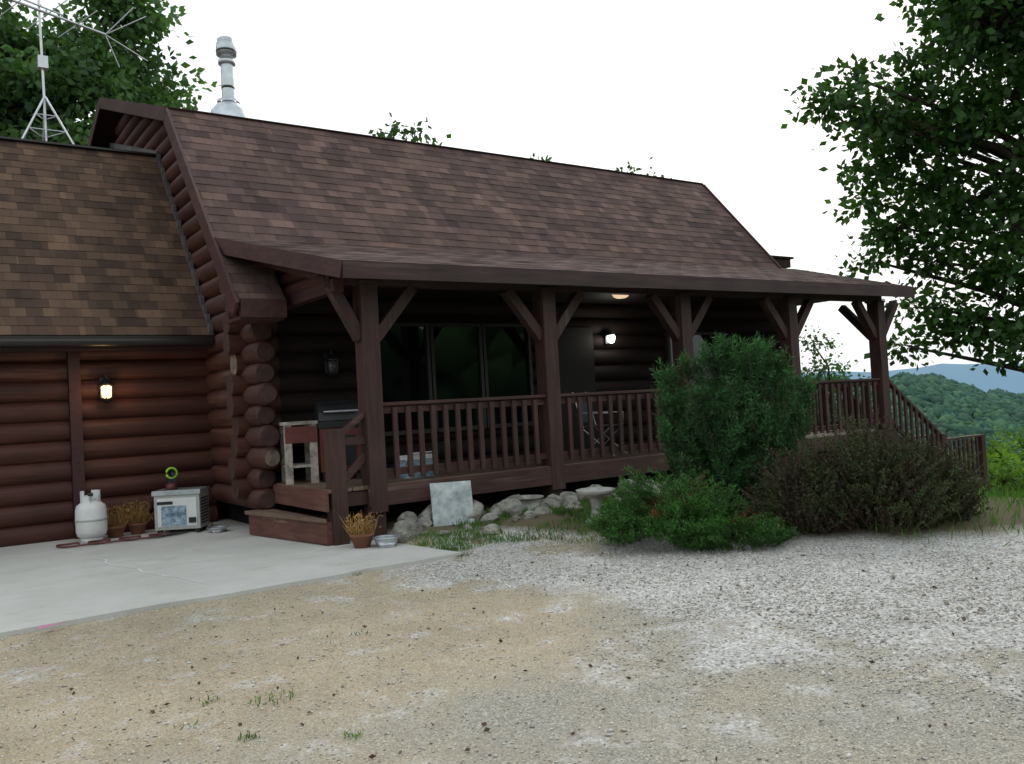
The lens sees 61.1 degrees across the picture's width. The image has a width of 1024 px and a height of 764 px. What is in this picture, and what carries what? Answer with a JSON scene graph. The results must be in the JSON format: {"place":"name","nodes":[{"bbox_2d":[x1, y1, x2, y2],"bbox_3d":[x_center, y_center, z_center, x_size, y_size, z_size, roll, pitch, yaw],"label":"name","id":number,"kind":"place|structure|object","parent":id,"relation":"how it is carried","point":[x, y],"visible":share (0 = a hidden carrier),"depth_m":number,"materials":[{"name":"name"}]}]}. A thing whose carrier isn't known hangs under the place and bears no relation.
{"place":"outdoors","nodes":[
{"label":"outdoors","id":0,"kind":"place"},
{"bbox_2d":[0,518,461,637],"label":"concrete driveway","id":1,"kind":"structure","parent":0,"point":[45,583],"depth_m":8.42,"materials":[{"name":"grey concrete"}]},
{"bbox_2d":[75,490,107,542],"bbox_3d":[-5.313,1.692,10.953,0.376,0.640,0.376,-2,-2,-35],"label":"propane tank","id":2,"kind":"object","parent":1,"relation":"on","point":[91,522],"visible":0.95,"depth_m":10.83,"materials":[{"name":"white metal"}]},
{"bbox_2d":[0,322,217,546],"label":"garage log wall","id":3,"kind":"structure","parent":1,"relation":"on","point":[67,435],"depth_m":11.49,"materials":[{"name":"brown wood"}]},
{"bbox_2d":[98,375,113,403],"bbox_3d":[-5.361,0.104,11.461,0.210,0.382,0.255,-2,-2,-35],"label":"wall lantern","id":4,"kind":"object","parent":3,"relation":"attached to","point":[105,384],"depth_m":11.40,"materials":[{"name":"black metal"}]},
{"bbox_2d":[106,503,134,537],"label":"dried potted plant","id":5,"kind":"object","parent":1,"relation":"on","point":[116,528],"visible":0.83,"depth_m":11.19,"materials":[{"name":"plant"}]},
{"bbox_2d":[115,499,153,534],"bbox_3d":[-4.925,1.751,11.444,0.530,0.505,0.552,-4,-2,41],"label":"dried potted plant","id":6,"kind":"object","parent":1,"relation":"on","point":[138,527],"visible":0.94,"depth_m":11.38,"materials":[{"name":"plant"}]},
{"bbox_2d":[56,486,212,547],"bbox_3d":[-4.711,1.695,11.036,1.957,0.564,0.568,-2,-2,-35],"label":"garden hose","id":7,"kind":"object","parent":1,"relation":"on","point":[156,535],"visible":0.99,"depth_m":10.83,"materials":[{"name":"black rubber"}]},
{"bbox_2d":[93,557,205,582],"bbox_3d":[-3.705,1.865,8.637,2.652,0.001,0.129,-5,-2,45],"label":"sealed crack","id":8,"kind":"object","parent":1,"relation":"on","point":[143,571],"visible":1,"depth_m":8.56,"materials":[{"name":"grey"}]},
{"bbox_2d":[151,486,209,532],"bbox_3d":[-4.368,1.694,11.487,0.620,0.560,0.440,-3,-1,-3],"label":"generator","id":9,"kind":"object","parent":1,"relation":"on","point":[183,508],"visible":1,"depth_m":11.28,"materials":[{"name":"beige plastic"}]},
{"bbox_2d":[165,467,177,489],"bbox_3d":[-4.488,1.268,11.431,0.156,0.301,0.150,-2,-2,-35],"label":"work lamp","id":10,"kind":"object","parent":9,"relation":"on","point":[171,484],"visible":1,"depth_m":11.39,"materials":[{"name":"green plastic"}]},
{"bbox_2d":[206,525,228,532],"bbox_3d":[-3.795,1.902,11.201,0.281,0.064,0.281,-2,-2,-35],"label":"dog bowl","id":11,"kind":"object","parent":1,"relation":"on","point":[218,529],"visible":1,"depth_m":11.13,"materials":[{"name":"metal"}]},
{"bbox_2d":[244,509,332,544],"bbox_3d":[-2.572,1.687,10.149,0.539,0.290,1.800,-2,-2,-35],"label":"entry step","id":12,"kind":"object","parent":1,"relation":"on","point":[292,525],"visible":0.94,"depth_m":10.05,"materials":[{"name":"brown wood"}]},
{"bbox_2d":[341,509,381,548],"bbox_3d":[-1.615,1.556,9.274,0.483,0.423,0.502,-4,-2,40],"label":"dried potted plant","id":13,"kind":"object","parent":1,"relation":"on","point":[362,536],"visible":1,"depth_m":9.21,"materials":[{"name":"plant"}]},
{"bbox_2d":[372,534,400,547],"bbox_3d":[-1.337,1.698,9.250,0.302,0.104,0.302,-2,-2,-35],"label":"dog bowl","id":14,"kind":"object","parent":1,"relation":"on","point":[386,541],"visible":1,"depth_m":9.17,"materials":[{"name":"metal"}]},
{"bbox_2d":[0,363,1023,763],"bbox_3d":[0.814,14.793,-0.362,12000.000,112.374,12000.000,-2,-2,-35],"label":"ground","id":15,"kind":"structure","parent":0,"point":[748,739],"depth_m":4.89,"materials":[{"name":"beige gravel"}]},
{"bbox_2d":[0,0,220,145],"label":"oak tree","id":16,"kind":"object","parent":15,"relation":"on","point":[83,73],"visible":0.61,"depth_m":27.34,"materials":[{"name":"green plant"}]},
{"bbox_2d":[216,501,326,523],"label":"foundation wall","id":17,"kind":"structure","parent":15,"relation":"on","point":[231,511],"depth_m":12.31,"materials":[{"name":"grey concrete"}]},
{"bbox_2d":[173,541,471,741],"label":"weeds","id":18,"kind":"object","parent":15,"relation":"on","point":[255,735],"visible":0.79,"depth_m":4.52,"materials":[{"name":"green plant"}]},
{"bbox_2d":[368,112,450,144],"bbox_3d":[-3.761,-2.993,32.515,5.173,13.688,5.374,-2,-2,-35],"label":"ash tree","id":19,"kind":"object","parent":15,"relation":"on","point":[395,130],"visible":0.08,"depth_m":32.19,"materials":[{"name":"green plant"}]},
{"bbox_2d":[87,113,782,512],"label":"log walls","id":20,"kind":"structure","parent":15,"relation":"on","point":[263,381],"depth_m":12.08,"materials":[{"name":"brown wood"}]},
{"bbox_2d":[0,140,213,335],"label":"garage roof","id":21,"kind":"structure","parent":20,"relation":"attached to","point":[58,204],"depth_m":12.23,"materials":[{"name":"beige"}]},
{"bbox_2d":[322,351,338,378],"bbox_3d":[-2.408,-0.227,11.543,0.210,0.382,0.255,-2,-2,-35],"label":"wall lantern","id":22,"kind":"object","parent":20,"relation":"attached to","point":[330,364],"depth_m":11.49,"materials":[{"name":"black metal"}]},
{"bbox_2d":[0,106,702,351],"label":"gutter and flashing","id":23,"kind":"object","parent":20,"relation":"attached to","point":[64,343],"visible":1,"depth_m":11.76,"materials":[{"name":"brown metal"}]},
{"bbox_2d":[0,0,147,143],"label":"tv antenna","id":24,"kind":"object","parent":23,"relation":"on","point":[42,62],"visible":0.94,"depth_m":13.51,"materials":[{"name":"metal"}]},
{"bbox_2d":[87,97,914,324],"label":"roof trim","id":25,"kind":"structure","parent":20,"relation":"on","point":[304,278],"depth_m":11.21,"materials":[{"name":"brown wood"}]},
{"bbox_2d":[211,36,247,117],"bbox_3d":[-4.969,-5.246,15.160,0.680,1.560,0.680,-2,-2,-35],"label":"chimney flue","id":26,"kind":"object","parent":25,"relation":"on","point":[226,53],"visible":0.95,"depth_m":15.05,"materials":[{"name":"metal"}]},
{"bbox_2d":[612,295,628,298],"bbox_3d":[1.622,-1.296,12.927,0.260,0.100,0.260,-2,-2,-35],"label":"ceiling light","id":27,"kind":"object","parent":25,"relation":"attached to","point":[619,296],"visible":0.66,"depth_m":12.86,"materials":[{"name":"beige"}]},
{"bbox_2d":[168,108,903,302],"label":"roof shingles","id":28,"kind":"object","parent":20,"relation":"on","point":[305,201],"visible":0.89,"depth_m":13.45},
{"bbox_2d":[380,323,725,450],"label":"windows and door","id":29,"kind":"structure","parent":20,"relation":"attached to","point":[429,361],"depth_m":12.95,"materials":[{"name":"black glass"}]},
{"bbox_2d":[603,331,614,343],"bbox_3d":[1.630,-0.739,14.400,0.150,0.200,0.195,-2,-2,-35],"label":"porch light","id":30,"kind":"object","parent":20,"relation":"attached to","point":[609,337],"visible":1,"depth_m":14.35,"materials":[{"name":"white glass"}]},
{"bbox_2d":[429,480,474,526],"bbox_3d":[-0.691,1.402,10.005,0.480,0.491,0.149,-3,-1,-15],"label":"marble slab","id":31,"kind":"object","parent":15,"relation":"on","point":[451,502],"depth_m":9.99,"materials":[{"name":"white stone"}]},
{"bbox_2d":[5,546,1015,761],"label":"dead leaves","id":32,"kind":"object","parent":15,"relation":"on","point":[486,729],"visible":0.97,"depth_m":4.84,"materials":[{"name":"brown plant"}]},
{"bbox_2d":[392,479,663,543],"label":"rocks","id":33,"kind":"object","parent":15,"relation":"on","point":[408,524],"visible":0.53,"depth_m":10.02,"materials":[{"name":"stone"}]},
{"bbox_2d":[518,495,543,509],"bbox_3d":[0.174,1.480,10.604,0.432,0.154,0.432,-2,-2,-35],"label":"planter bowl","id":34,"kind":"object","parent":15,"relation":"on","point":[531,501],"visible":0.55,"depth_m":10.47,"materials":[{"name":"concrete"}]},
{"bbox_2d":[530,153,551,160],"bbox_3d":[1.451,-2.158,32.483,3.832,12.846,2.904,-2,-2,-35],"label":"ash tree","id":35,"kind":"object","parent":15,"relation":"on","point":[546,159],"visible":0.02,"depth_m":32.02,"materials":[{"name":"green plant"}]},
{"bbox_2d":[275,429,879,493],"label":"deck boards","id":36,"kind":"object","parent":15,"relation":"on","point":[354,483],"visible":0.32,"depth_m":11.16,"materials":[{"name":"brown wood"}]},
{"bbox_2d":[278,398,361,484],"bbox_3d":[-2.389,0.734,10.900,1.000,1.010,0.605,-3,-1,-20],"label":"barbecue grill","id":37,"kind":"object","parent":36,"relation":"on","point":[309,435],"visible":0.84,"depth_m":10.69,"materials":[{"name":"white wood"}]},
{"bbox_2d":[400,451,434,478],"bbox_3d":[-1.177,1.013,10.685,0.299,0.308,0.447,-4,-2,44],"label":"cooler","id":38,"kind":"object","parent":36,"relation":"on","point":[416,460],"visible":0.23,"depth_m":10.56,"materials":[{"name":"white paint"}]},
{"bbox_2d":[572,392,626,455],"bbox_3d":[1.299,0.610,12.848,0.614,0.958,0.538,-4,-2,27],"label":"folding chair","id":39,"kind":"object","parent":36,"relation":"on","point":[584,410],"visible":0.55,"depth_m":12.91,"materials":[{"name":"metal"}]},
{"bbox_2d":[271,280,898,545],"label":"porch posts and railing","id":40,"kind":"object","parent":15,"relation":"on","point":[367,329],"visible":0.62,"depth_m":11.20,"materials":[{"name":"brown wood"}]},
{"bbox_2d":[410,492,766,551],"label":"grass","id":41,"kind":"structure","parent":15,"relation":"on","point":[570,513],"depth_m":9.37,"materials":[{"name":"green plant"}]},
{"bbox_2d":[575,487,614,524],"bbox_3d":[0.906,1.337,9.317,0.430,0.375,0.430,-2,-2,-35],"label":"birdbath","id":42,"kind":"object","parent":15,"relation":"on","point":[595,495],"visible":0.67,"depth_m":9.26,"materials":[{"name":"stone"}]},
{"bbox_2d":[608,156,671,178],"bbox_3d":[5.296,-1.906,32.154,4.757,12.904,3.253,-3,-1,-15],"label":"ash tree","id":43,"kind":"object","parent":15,"relation":"on","point":[629,168],"visible":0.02,"depth_m":31.81,"materials":[{"name":"green plant"}]},
{"bbox_2d":[581,467,771,544],"bbox_3d":[1.605,1.162,8.461,1.382,0.742,1.925,0,-4,-67],"label":"juniper bush","id":44,"kind":"object","parent":15,"relation":"on","point":[638,509],"visible":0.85,"depth_m":8.29,"materials":[{"name":"green plant"}]},
{"bbox_2d":[665,506,799,552],"bbox_3d":[2.061,1.365,8.182,1.257,0.413,0.877,-3,-1,-3],"label":"juniper bush","id":45,"kind":"object","parent":15,"relation":"on","point":[765,530],"visible":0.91,"depth_m":7.97,"materials":[{"name":"green plant"}]},
{"bbox_2d":[649,332,820,506],"bbox_3d":[2.447,0.512,9.540,1.866,2.247,1.330,-4,-1,15],"label":"evergreen bush","id":46,"kind":"object","parent":15,"relation":"on","point":[735,448],"visible":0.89,"depth_m":9.39,"materials":[{"name":"green plant"}]},
{"bbox_2d":[736,427,874,534],"bbox_3d":[2.842,0.934,8.390,1.339,1.015,1.115,-4,-1,20],"label":"spirea bush","id":47,"kind":"object","parent":15,"relation":"on","point":[773,500],"visible":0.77,"depth_m":8.23,"materials":[{"name":"green plant"}]},
{"bbox_2d":[799,325,892,425],"bbox_3d":[9.522,1.932,25.386,3.538,7.248,2.369,-2,-2,-35],"label":"ash tree","id":48,"kind":"object","parent":15,"relation":"on","point":[838,367],"visible":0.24,"depth_m":24.87,"materials":[{"name":"green plant"}]},
{"bbox_2d":[772,404,961,534],"bbox_3d":[3.402,0.816,8.373,1.732,1.188,1.340,-4,-1,17],"label":"spirea bush","id":49,"kind":"object","parent":15,"relation":"on","point":[858,460],"visible":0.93,"depth_m":8.06,"materials":[{"name":"green plant"}]},
{"bbox_2d":[767,371,1023,474],"bbox_3d":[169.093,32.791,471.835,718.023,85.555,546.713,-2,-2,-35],"label":"distant forest","id":50,"kind":"object","parent":15,"relation":"on","point":[950,408],"visible":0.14,"depth_m":521.74,"materials":[{"name":"green plant"}]},
{"bbox_2d":[780,0,1023,376],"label":"oak tree","id":51,"kind":"object","parent":15,"relation":"on","point":[970,31],"visible":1,"depth_m":17.39,"materials":[{"name":"green plant"}]},
{"bbox_2d":[837,379,988,492],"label":"side staircase","id":52,"kind":"structure","parent":15,"relation":"on","point":[980,445],"depth_m":16.48,"materials":[{"name":"brown wood"}]},
{"bbox_2d":[854,426,994,527],"bbox_3d":[3.948,0.902,8.470,1.332,0.961,1.256,-4,-2,23],"label":"spirea bush","id":53,"kind":"object","parent":15,"relation":"on","point":[967,500],"visible":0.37,"depth_m":8.21,"materials":[{"name":"green plant"}]},
{"bbox_2d":[953,430,1023,496],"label":"young tree","id":54,"kind":"object","parent":15,"relation":"on","point":[1004,472],"visible":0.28,"depth_m":22.61,"materials":[{"name":"green plant"}]},
{"bbox_2d":[986,426,1023,496],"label":"young tree","id":55,"kind":"object","parent":15,"relation":"on","point":[1020,440],"visible":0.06,"depth_m":26.25,"materials":[{"name":"green plant"}]},
{"bbox_2d":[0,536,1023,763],"bbox_3d":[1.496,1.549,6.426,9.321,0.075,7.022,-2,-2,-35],"label":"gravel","id":56,"kind":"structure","parent":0,"point":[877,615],"depth_m":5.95,"materials":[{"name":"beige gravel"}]},
{"bbox_2d":[0,0,1023,372],"label":"sky","id":57,"kind":"structure","parent":0,"point":[696,87],"materials":[{"name":"white"}]},
{"bbox_2d":[607,474,1023,546],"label":"grass","id":58,"kind":"structure","parent":0,"point":[994,491],"depth_m":8.36,"materials":[{"name":"green plant"}]}
]}

